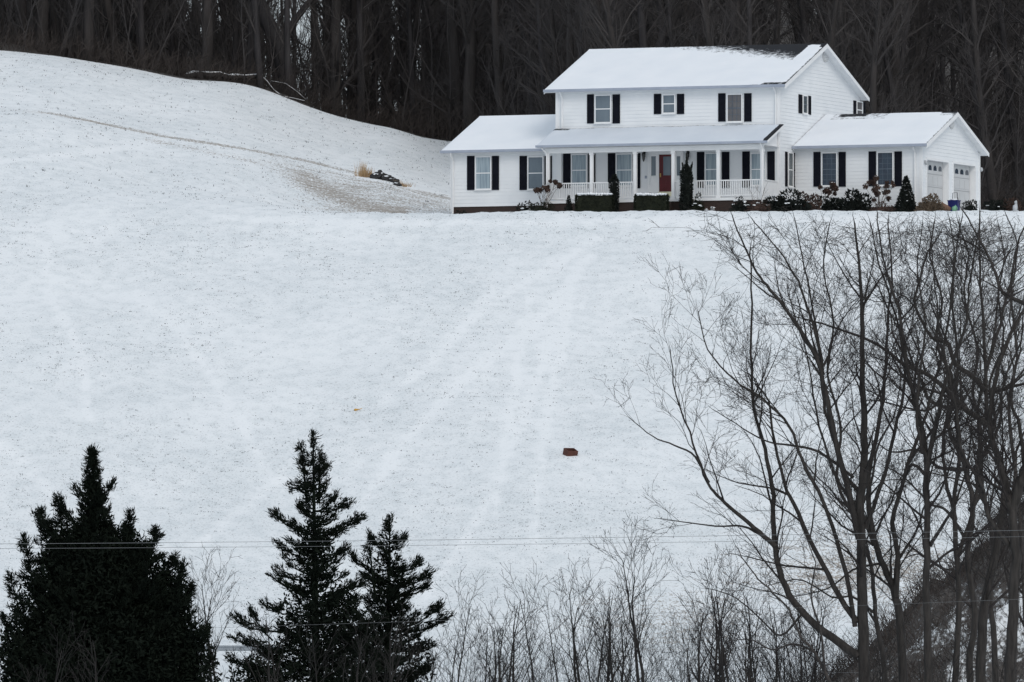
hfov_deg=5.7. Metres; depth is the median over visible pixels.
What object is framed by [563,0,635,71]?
bare tree
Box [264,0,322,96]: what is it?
bare tree
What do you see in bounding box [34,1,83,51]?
bare tree
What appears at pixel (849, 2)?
bare tree
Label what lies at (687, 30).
bare tree
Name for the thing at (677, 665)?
brush thicket
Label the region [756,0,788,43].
bare tree
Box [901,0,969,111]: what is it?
bare tree
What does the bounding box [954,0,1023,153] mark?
bare tree
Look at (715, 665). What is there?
bare sapling
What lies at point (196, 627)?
bare sapling
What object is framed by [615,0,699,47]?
bare tree
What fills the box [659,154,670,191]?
door
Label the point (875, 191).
hydrangea shrub
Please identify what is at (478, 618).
bare sapling
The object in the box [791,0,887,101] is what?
bare tree
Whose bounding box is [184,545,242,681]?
bare sapling
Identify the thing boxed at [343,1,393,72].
bare tree
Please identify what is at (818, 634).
bare sapling
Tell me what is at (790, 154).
window
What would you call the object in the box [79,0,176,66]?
bare tree
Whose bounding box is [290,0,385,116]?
bare tree
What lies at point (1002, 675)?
bare sapling
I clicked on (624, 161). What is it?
window
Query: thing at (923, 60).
bare tree
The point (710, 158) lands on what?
window
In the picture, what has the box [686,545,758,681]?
bare sapling
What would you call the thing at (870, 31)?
bare tree
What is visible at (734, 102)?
window
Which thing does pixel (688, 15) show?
bare tree
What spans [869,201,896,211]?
evergreen shrub
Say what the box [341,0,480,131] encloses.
bare tree
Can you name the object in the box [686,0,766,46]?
bare tree
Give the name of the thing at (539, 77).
bare tree
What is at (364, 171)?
tall grass tuft
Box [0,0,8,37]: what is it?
bare tree
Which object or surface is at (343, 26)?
bare tree
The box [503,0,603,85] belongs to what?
bare tree
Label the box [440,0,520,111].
bare tree
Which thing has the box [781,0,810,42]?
bare tree
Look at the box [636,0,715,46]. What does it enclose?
bare tree
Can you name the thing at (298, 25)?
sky
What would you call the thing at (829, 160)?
window
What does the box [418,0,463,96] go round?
bare tree
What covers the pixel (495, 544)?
overhead wire
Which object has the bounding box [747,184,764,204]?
bare shrub
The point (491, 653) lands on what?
bare sapling
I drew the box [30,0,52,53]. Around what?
bare tree
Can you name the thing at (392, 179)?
boulder
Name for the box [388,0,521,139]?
bare tree
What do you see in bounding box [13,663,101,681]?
bare sapling
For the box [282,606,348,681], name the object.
bare sapling
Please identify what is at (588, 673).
bare sapling
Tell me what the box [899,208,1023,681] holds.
tall bare tree
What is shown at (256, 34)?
bare tree
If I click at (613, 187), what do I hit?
columnar juniper
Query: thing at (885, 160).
window
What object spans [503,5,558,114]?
bare tree
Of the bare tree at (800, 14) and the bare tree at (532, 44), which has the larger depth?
the bare tree at (532, 44)
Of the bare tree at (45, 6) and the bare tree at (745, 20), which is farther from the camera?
the bare tree at (745, 20)
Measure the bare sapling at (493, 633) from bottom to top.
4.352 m
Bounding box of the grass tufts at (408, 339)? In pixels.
[0,51,1023,656]
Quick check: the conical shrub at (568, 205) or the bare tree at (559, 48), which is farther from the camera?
the bare tree at (559, 48)
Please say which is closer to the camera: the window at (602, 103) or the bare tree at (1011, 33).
the window at (602, 103)
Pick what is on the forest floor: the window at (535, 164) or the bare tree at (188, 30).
the bare tree at (188, 30)
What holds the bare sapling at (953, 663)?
on the snowy hillside
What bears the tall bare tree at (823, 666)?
on the snowy hillside
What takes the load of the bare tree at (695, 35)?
on the forest floor
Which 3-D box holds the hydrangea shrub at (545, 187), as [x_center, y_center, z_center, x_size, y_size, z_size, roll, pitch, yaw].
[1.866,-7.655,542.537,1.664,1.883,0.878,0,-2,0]
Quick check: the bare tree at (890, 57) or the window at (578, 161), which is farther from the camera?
the bare tree at (890, 57)
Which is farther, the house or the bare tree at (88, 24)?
the bare tree at (88, 24)
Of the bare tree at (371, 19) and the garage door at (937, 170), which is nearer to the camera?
the garage door at (937, 170)
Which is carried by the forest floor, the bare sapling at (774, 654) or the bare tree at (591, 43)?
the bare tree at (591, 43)
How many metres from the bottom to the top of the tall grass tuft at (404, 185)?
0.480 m
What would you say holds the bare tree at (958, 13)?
on the forest floor
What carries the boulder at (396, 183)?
on the snowy hillside
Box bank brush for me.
[781,469,1023,681]
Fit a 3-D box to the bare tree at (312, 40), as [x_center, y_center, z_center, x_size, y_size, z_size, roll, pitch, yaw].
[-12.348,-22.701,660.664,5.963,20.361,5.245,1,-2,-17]
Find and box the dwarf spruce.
[892,175,915,211]
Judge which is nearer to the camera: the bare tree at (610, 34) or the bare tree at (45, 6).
the bare tree at (610, 34)
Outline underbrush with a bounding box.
[0,10,1023,210]
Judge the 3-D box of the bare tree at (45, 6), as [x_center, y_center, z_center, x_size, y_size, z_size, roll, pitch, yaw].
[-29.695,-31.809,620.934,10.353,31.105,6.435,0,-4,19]
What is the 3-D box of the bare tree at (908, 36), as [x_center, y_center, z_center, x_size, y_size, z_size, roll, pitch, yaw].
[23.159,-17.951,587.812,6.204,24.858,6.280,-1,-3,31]
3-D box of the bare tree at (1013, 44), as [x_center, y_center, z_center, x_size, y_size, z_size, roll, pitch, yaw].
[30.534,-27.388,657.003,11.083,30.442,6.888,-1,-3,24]
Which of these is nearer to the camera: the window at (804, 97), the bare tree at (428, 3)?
the window at (804, 97)
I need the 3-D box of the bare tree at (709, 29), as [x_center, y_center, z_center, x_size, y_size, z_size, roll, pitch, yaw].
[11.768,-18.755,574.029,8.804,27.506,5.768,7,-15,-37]
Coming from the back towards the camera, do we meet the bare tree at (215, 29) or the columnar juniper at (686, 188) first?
the bare tree at (215, 29)
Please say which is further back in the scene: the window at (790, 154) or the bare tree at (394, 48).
the bare tree at (394, 48)
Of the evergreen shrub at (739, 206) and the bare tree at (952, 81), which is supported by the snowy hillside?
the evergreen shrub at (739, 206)
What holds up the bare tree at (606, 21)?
on the forest floor
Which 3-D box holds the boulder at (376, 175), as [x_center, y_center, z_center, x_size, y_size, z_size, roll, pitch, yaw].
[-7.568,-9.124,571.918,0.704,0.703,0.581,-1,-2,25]
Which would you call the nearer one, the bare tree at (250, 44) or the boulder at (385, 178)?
the boulder at (385, 178)
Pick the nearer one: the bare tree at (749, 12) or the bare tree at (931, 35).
the bare tree at (749, 12)
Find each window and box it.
[474,156,491,190]
[526,156,543,190]
[570,154,587,186]
[594,94,611,123]
[616,153,632,186]
[661,94,675,114]
[705,153,715,186]
[726,93,742,122]
[750,152,765,186]
[788,152,794,187]
[802,95,808,114]
[821,152,837,186]
[856,101,862,113]
[877,151,893,186]
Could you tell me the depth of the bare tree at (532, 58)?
614.04 m
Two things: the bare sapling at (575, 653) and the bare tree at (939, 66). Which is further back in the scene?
the bare tree at (939, 66)
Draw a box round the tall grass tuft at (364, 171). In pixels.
[354,163,372,176]
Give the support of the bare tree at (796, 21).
on the forest floor
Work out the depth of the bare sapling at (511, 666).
234.25 m
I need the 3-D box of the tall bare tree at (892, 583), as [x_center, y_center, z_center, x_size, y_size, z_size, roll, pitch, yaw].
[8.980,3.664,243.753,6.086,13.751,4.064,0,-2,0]
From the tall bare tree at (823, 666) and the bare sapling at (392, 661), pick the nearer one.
the bare sapling at (392, 661)
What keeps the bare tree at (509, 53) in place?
on the forest floor
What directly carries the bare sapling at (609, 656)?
on the snowy hillside
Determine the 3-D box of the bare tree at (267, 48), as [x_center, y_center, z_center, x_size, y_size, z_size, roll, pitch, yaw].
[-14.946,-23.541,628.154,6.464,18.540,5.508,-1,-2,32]
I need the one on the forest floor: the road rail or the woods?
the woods
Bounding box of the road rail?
[205,645,279,681]
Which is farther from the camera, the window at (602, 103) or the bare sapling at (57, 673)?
the window at (602, 103)
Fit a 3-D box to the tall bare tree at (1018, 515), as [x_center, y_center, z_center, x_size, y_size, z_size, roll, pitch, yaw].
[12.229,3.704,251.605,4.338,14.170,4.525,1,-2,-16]
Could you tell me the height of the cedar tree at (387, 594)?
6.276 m
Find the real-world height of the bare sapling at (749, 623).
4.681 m
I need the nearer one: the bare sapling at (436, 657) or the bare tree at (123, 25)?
the bare sapling at (436, 657)
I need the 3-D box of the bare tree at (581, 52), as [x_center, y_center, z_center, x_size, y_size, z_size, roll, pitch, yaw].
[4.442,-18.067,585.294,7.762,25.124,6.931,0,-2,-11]
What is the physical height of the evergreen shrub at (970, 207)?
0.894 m
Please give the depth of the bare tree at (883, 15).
625.18 m
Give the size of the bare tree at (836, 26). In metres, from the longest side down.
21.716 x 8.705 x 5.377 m
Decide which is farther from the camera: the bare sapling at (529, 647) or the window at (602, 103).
the window at (602, 103)
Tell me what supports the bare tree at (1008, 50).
on the forest floor
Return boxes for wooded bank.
[831,510,1023,681]
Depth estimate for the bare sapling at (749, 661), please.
227.32 m
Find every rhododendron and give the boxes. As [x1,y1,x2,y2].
[762,187,811,211]
[836,188,871,210]
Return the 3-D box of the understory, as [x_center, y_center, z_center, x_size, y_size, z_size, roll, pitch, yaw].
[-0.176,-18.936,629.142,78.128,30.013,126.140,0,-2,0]
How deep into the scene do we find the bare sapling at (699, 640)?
231.18 m
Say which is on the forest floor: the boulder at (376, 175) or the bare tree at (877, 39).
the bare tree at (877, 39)
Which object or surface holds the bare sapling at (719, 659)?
on the snowy hillside
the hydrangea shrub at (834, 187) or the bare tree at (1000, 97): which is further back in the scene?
the bare tree at (1000, 97)
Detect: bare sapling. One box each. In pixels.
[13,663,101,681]
[32,614,85,681]
[59,628,117,681]
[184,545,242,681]
[193,603,213,681]
[213,606,289,681]
[226,597,280,681]
[274,638,416,681]
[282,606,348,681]
[332,596,390,681]
[343,639,481,681]
[361,602,423,681]
[396,629,532,681]
[417,627,456,681]
[425,604,485,681]
[429,564,492,681]
[460,597,517,681]
[464,587,523,681]
[474,585,535,681]
[487,591,552,681]
[490,558,559,681]
[515,576,582,681]
[519,647,624,681]
[542,553,611,681]
[561,598,612,681]
[570,575,635,681]
[579,579,647,681]
[585,511,678,681]
[588,579,653,681]
[588,582,668,681]
[601,604,661,681]
[602,626,751,681]
[666,566,736,681]
[667,635,818,681]
[675,547,752,681]
[680,582,745,681]
[685,587,739,681]
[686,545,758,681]
[693,611,764,681]
[701,582,776,681]
[720,601,777,677]
[724,651,834,681]
[725,564,793,681]
[731,611,802,681]
[736,593,801,681]
[752,604,823,681]
[759,659,880,681]
[765,637,906,681]
[781,570,852,681]
[855,629,897,681]
[857,656,975,681]
[908,653,1023,681]
[936,634,981,681]
[990,647,1023,681]
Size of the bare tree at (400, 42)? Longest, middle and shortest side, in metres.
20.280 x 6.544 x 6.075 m
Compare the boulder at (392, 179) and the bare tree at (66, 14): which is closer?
the boulder at (392, 179)
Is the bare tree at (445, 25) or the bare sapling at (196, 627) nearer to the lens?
the bare sapling at (196, 627)
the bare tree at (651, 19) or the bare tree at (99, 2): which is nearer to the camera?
the bare tree at (651, 19)
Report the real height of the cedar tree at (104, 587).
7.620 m
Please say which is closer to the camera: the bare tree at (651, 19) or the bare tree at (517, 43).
the bare tree at (651, 19)
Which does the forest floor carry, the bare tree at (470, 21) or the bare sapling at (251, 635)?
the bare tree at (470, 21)
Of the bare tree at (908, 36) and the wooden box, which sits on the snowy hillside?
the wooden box
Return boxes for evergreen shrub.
[516,200,535,210]
[528,202,554,210]
[689,192,704,210]
[729,196,750,211]
[746,200,769,211]
[794,191,821,210]
[816,195,843,210]
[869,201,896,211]
[961,199,977,210]
[981,199,1008,210]
[1003,197,1021,210]
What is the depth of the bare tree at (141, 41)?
620.86 m
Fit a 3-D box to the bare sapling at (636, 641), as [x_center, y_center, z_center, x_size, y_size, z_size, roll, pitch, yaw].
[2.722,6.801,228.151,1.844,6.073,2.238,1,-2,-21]
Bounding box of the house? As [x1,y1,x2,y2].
[440,43,988,213]
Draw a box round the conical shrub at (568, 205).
[564,195,572,210]
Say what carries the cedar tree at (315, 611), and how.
on the snowy hillside
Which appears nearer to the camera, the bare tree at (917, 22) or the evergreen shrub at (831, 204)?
the evergreen shrub at (831, 204)
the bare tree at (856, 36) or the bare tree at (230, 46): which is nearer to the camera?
the bare tree at (856, 36)
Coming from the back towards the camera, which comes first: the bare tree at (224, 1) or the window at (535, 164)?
the bare tree at (224, 1)
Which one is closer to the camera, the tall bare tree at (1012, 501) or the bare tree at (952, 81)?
the tall bare tree at (1012, 501)
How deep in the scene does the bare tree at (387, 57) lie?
655.13 m
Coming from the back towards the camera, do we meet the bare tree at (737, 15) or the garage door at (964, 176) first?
the bare tree at (737, 15)
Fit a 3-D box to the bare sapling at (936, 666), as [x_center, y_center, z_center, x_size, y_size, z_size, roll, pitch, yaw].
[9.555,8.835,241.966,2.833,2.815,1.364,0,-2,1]
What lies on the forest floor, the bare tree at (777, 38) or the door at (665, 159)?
the bare tree at (777, 38)
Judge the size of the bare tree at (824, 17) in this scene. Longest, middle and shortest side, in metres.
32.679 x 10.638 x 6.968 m
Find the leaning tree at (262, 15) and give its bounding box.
[250,0,313,98]
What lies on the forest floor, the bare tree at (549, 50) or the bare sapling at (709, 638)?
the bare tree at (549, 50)
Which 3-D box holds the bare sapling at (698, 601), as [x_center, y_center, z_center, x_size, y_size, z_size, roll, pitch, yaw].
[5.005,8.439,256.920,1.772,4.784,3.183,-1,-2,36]
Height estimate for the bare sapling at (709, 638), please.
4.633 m
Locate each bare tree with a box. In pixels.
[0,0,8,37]
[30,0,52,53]
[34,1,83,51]
[36,0,48,53]
[48,0,72,56]
[51,0,129,58]
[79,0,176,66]
[82,0,94,61]
[94,0,105,59]
[94,0,201,64]
[101,0,121,63]
[112,0,131,37]
[120,0,131,60]
[120,0,178,30]
[125,0,223,74]
[128,0,145,68]
[130,1,197,64]
[149,0,168,69]
[161,0,228,66]
[169,2,201,64]
[173,0,231,61]
[174,0,247,75]
[174,0,311,79]
[180,0,294,74]
[199,0,275,81]
[200,0,212,79]
[213,2,247,73]
[217,0,253,82]
[232,0,308,84]
[233,0,263,88]
[245,0,280,77]
[246,3,268,66]
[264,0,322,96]
[269,0,294,28]
[279,0,348,106]
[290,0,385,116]
[303,0,405,113]
[304,0,395,119]
[309,0,349,110]
[316,0,418,123]
[341,0,371,79]
[341,0,443,129]
[341,0,456,127]
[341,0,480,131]
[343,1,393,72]
[346,0,402,121]
[349,0,412,123]
[368,0,397,123]
[382,0,457,136]
[383,0,426,134]
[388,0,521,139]
[389,1,407,121]
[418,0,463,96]
[422,0,462,109]
[432,1,479,97]
[434,0,491,137]
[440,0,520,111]
[443,0,499,137]
[443,0,511,129]
[459,0,529,115]
[468,0,537,115]
[474,0,557,114]
[477,0,525,101]
[477,0,541,114]
[478,0,528,114]
[482,0,548,93]
[487,0,565,114]
[503,0,579,114]
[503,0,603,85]
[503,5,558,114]
[506,0,616,94]
[509,0,547,112]
[513,0,591,113]
[526,0,617,113]
[531,0,639,110]
[537,0,628,114]
[555,0,659,72]
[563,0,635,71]
[568,0,653,48]
[575,2,628,42]
[589,0,697,47]
[598,204,964,681]
[613,0,651,47]
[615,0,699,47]
[615,0,706,47]
[619,1,695,47]
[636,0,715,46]
[638,0,716,46]
[646,0,701,47]
[648,0,723,46]
[649,0,698,40]
[675,0,754,45]
[685,0,775,44]
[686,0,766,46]
[689,0,794,45]
[690,0,729,44]
[691,0,788,45]
[692,0,746,45]
[695,517,843,681]
[705,0,770,45]
[714,2,784,42]
[722,0,811,44]
[742,200,1023,681]
[752,0,814,44]
[752,206,924,681]
[755,0,860,50]
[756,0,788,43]
[759,0,785,44]
[764,207,1013,681]
[765,0,832,43]
[766,0,904,111]
[771,0,859,56]
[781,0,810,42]
[783,0,890,95]
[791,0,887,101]
[798,1,873,56]
[802,0,888,111]
[805,0,900,113]
[809,0,904,112]
[812,202,1023,681]
[816,0,903,113]
[830,0,938,112]
[836,212,1023,681]
[840,0,928,112]
[856,0,924,110]
[856,0,969,112]
[856,2,890,108]
[861,0,966,112]
[873,205,1023,681]
[881,1,939,108]
[882,0,979,112]
[891,199,1023,681]
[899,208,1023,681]
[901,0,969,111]
[906,0,1006,165]
[907,0,986,111]
[909,0,964,111]
[918,0,1023,209]
[920,207,1023,626]
[922,0,1014,150]
[924,7,961,111]
[931,0,1019,125]
[938,0,1021,175]
[944,0,1023,204]
[947,3,1023,155]
[948,0,1023,110]
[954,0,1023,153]
[959,0,1023,198]
[961,0,1023,151]
[968,0,1023,123]
[980,1,1023,110]
[989,2,1022,159]
[990,0,1023,141]
[1006,0,1023,131]
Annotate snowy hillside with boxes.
[0,50,1023,681]
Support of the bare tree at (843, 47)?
on the forest floor
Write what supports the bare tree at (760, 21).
on the forest floor
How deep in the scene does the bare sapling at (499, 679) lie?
229.01 m
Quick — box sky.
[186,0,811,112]
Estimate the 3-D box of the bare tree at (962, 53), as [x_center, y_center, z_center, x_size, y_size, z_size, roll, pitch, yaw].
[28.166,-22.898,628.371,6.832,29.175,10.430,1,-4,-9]
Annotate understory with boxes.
[0,0,1023,210]
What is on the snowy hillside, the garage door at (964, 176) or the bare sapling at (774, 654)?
the bare sapling at (774, 654)
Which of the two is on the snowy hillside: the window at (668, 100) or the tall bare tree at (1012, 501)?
the tall bare tree at (1012, 501)
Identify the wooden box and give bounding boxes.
[563,448,577,455]
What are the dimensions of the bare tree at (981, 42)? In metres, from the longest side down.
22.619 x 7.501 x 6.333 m
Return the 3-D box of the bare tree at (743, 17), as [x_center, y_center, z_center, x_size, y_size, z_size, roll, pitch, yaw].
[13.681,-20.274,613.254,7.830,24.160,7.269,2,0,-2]
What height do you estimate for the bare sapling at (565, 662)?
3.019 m
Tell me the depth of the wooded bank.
294.65 m
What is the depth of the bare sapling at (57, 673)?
214.57 m
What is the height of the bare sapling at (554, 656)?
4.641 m
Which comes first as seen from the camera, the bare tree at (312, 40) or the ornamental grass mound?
the ornamental grass mound
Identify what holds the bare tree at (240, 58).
on the forest floor
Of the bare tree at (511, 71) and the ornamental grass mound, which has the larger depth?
the bare tree at (511, 71)
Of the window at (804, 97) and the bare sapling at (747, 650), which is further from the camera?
the window at (804, 97)
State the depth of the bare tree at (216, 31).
643.58 m
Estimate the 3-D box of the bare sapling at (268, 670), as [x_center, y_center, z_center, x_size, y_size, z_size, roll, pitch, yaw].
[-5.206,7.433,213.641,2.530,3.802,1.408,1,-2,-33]
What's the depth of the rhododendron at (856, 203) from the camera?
539.24 m
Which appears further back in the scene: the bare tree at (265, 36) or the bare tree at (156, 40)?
the bare tree at (265, 36)
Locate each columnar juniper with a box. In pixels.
[608,174,619,211]
[678,154,693,210]
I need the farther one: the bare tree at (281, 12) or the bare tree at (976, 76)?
the bare tree at (281, 12)
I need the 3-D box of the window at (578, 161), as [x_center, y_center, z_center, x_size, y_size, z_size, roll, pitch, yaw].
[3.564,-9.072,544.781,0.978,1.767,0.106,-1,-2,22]
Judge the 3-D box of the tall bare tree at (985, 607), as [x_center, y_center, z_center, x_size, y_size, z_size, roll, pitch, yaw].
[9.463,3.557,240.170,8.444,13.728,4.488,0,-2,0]
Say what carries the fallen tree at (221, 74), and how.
on the forest floor
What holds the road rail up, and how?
on the snowy hillside
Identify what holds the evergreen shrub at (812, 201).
on the snowy hillside
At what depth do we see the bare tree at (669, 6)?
577.01 m
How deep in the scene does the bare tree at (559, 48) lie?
603.90 m
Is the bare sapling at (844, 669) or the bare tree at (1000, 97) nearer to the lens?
the bare sapling at (844, 669)
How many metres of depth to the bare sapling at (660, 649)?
246.37 m
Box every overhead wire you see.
[0,536,1023,548]
[28,530,1019,543]
[218,599,1014,627]
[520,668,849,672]
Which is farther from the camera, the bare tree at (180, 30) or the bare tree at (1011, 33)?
the bare tree at (180, 30)
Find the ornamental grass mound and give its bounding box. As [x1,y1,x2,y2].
[914,192,944,210]
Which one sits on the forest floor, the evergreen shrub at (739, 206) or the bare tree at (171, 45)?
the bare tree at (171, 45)
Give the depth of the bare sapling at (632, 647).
233.31 m
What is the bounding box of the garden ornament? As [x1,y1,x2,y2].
[1013,200,1018,210]
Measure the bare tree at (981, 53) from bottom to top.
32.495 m
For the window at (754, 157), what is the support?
in the house
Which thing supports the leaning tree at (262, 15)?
on the forest floor
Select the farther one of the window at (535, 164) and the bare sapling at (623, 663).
the window at (535, 164)
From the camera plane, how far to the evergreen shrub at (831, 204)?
539.62 m
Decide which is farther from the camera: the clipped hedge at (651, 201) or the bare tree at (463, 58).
the bare tree at (463, 58)
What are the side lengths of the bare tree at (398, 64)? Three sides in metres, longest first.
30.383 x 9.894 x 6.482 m
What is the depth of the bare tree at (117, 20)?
636.50 m
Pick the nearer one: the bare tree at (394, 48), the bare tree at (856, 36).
the bare tree at (856, 36)
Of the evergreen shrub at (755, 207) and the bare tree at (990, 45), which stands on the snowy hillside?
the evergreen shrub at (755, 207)
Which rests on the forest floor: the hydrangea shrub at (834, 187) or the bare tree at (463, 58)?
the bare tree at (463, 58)
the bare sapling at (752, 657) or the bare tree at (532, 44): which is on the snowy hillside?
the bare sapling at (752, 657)
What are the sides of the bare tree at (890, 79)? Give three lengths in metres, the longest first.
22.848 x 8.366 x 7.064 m
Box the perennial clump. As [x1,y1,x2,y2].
[704,206,716,210]
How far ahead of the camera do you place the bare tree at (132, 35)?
629.19 m
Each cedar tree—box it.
[0,442,222,681]
[222,427,403,681]
[310,511,456,681]
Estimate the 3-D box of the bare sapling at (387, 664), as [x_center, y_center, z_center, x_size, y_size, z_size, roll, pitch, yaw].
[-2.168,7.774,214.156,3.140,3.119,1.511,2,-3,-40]
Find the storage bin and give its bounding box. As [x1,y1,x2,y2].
[947,192,960,210]
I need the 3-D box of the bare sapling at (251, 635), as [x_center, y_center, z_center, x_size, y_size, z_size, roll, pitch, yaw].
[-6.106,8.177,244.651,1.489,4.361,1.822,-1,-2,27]
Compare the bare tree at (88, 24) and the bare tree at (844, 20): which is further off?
the bare tree at (88, 24)
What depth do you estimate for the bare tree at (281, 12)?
693.23 m
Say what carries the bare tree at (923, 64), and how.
on the forest floor
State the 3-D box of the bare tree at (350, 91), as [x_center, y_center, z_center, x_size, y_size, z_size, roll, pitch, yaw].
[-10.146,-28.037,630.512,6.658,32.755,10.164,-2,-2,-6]
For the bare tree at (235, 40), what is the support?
on the forest floor
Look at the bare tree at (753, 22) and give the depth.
607.88 m
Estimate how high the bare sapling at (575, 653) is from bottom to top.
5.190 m
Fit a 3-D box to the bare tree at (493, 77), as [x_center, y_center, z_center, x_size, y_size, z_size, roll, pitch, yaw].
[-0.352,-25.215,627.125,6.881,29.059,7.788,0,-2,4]
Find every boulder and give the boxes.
[370,171,382,179]
[380,175,391,180]
[388,176,399,182]
[393,181,401,185]
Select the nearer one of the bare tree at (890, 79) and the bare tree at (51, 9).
the bare tree at (890, 79)
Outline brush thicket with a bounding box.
[372,579,937,681]
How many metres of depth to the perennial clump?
538.63 m
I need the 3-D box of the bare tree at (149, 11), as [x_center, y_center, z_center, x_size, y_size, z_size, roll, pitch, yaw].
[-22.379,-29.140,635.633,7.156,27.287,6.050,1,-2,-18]
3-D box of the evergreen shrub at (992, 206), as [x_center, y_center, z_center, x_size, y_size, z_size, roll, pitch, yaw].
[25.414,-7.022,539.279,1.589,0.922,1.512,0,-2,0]
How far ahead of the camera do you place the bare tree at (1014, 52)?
596.63 m
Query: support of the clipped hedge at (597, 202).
on the snowy hillside
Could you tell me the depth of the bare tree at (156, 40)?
626.73 m
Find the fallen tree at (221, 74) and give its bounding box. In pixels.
[186,71,315,105]
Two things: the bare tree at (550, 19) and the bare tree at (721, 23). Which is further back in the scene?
the bare tree at (721, 23)
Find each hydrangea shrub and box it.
[532,179,562,207]
[815,181,838,203]
[862,175,895,206]
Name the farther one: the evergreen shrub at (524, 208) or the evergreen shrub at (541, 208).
the evergreen shrub at (524, 208)
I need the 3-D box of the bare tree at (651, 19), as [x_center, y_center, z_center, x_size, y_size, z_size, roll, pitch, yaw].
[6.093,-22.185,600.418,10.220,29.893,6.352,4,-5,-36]
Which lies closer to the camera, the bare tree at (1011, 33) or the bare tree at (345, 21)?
the bare tree at (1011, 33)
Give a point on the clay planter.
(948, 208)
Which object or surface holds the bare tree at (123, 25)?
on the forest floor
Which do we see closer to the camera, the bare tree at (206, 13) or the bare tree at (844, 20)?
the bare tree at (844, 20)
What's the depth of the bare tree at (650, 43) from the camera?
592.17 m
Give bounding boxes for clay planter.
[939,202,950,210]
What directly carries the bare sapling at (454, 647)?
on the snowy hillside
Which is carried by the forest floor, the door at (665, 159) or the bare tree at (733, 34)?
the bare tree at (733, 34)
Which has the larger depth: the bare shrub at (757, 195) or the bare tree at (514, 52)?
the bare tree at (514, 52)
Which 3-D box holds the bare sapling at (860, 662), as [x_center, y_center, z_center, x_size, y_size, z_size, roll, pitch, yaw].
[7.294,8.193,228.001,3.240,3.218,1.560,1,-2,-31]
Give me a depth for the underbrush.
618.67 m
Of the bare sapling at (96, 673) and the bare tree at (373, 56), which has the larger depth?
the bare tree at (373, 56)
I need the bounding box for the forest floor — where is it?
[0,0,1023,207]
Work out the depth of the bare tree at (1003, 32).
592.26 m
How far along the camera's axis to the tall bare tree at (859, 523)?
238.01 m
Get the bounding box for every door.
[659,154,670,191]
[926,157,948,204]
[952,161,975,210]
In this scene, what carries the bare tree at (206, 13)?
on the forest floor
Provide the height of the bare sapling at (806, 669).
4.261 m
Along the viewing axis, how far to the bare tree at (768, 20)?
639.70 m
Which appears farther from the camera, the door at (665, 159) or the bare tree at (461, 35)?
the bare tree at (461, 35)
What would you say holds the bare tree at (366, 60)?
on the forest floor
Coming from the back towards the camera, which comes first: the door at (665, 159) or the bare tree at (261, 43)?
the bare tree at (261, 43)
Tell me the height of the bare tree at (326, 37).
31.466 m
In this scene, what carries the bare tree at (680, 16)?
on the forest floor
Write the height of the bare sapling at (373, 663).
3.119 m
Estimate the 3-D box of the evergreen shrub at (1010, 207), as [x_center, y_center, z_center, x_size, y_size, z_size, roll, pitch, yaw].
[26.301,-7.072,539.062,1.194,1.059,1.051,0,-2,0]
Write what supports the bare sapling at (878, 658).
on the snowy hillside
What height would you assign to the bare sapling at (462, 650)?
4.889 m
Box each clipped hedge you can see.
[574,192,614,211]
[633,193,669,210]
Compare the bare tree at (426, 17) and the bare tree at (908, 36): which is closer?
the bare tree at (908, 36)
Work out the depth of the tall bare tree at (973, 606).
255.88 m
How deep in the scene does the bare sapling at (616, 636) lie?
255.39 m
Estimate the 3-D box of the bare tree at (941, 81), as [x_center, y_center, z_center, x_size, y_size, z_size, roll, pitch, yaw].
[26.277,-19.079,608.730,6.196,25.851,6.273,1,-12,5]
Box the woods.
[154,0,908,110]
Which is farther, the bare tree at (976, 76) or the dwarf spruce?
the bare tree at (976, 76)
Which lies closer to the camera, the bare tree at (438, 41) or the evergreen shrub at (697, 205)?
the evergreen shrub at (697, 205)
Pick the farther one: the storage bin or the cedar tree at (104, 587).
the storage bin
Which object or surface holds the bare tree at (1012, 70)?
on the forest floor
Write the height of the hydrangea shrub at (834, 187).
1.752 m
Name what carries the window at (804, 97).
in the house
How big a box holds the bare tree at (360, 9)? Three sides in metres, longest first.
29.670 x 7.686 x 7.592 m
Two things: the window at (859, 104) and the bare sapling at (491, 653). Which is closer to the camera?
the bare sapling at (491, 653)
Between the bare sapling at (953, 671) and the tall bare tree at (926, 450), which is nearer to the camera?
the bare sapling at (953, 671)
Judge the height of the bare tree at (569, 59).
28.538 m
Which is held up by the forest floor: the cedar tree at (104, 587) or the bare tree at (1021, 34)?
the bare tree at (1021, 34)
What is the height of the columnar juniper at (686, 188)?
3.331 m
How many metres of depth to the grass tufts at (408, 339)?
499.01 m
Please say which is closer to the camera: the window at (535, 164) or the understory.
the window at (535, 164)
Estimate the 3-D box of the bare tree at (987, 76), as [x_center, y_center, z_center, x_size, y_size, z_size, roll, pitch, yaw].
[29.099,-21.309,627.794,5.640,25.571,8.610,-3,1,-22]
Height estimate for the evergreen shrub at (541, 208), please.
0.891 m
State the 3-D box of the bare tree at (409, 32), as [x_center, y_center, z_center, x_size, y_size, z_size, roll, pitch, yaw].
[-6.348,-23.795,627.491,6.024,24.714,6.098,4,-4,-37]
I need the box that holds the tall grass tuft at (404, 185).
[395,180,412,186]
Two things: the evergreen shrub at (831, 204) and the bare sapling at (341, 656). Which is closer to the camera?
the bare sapling at (341, 656)

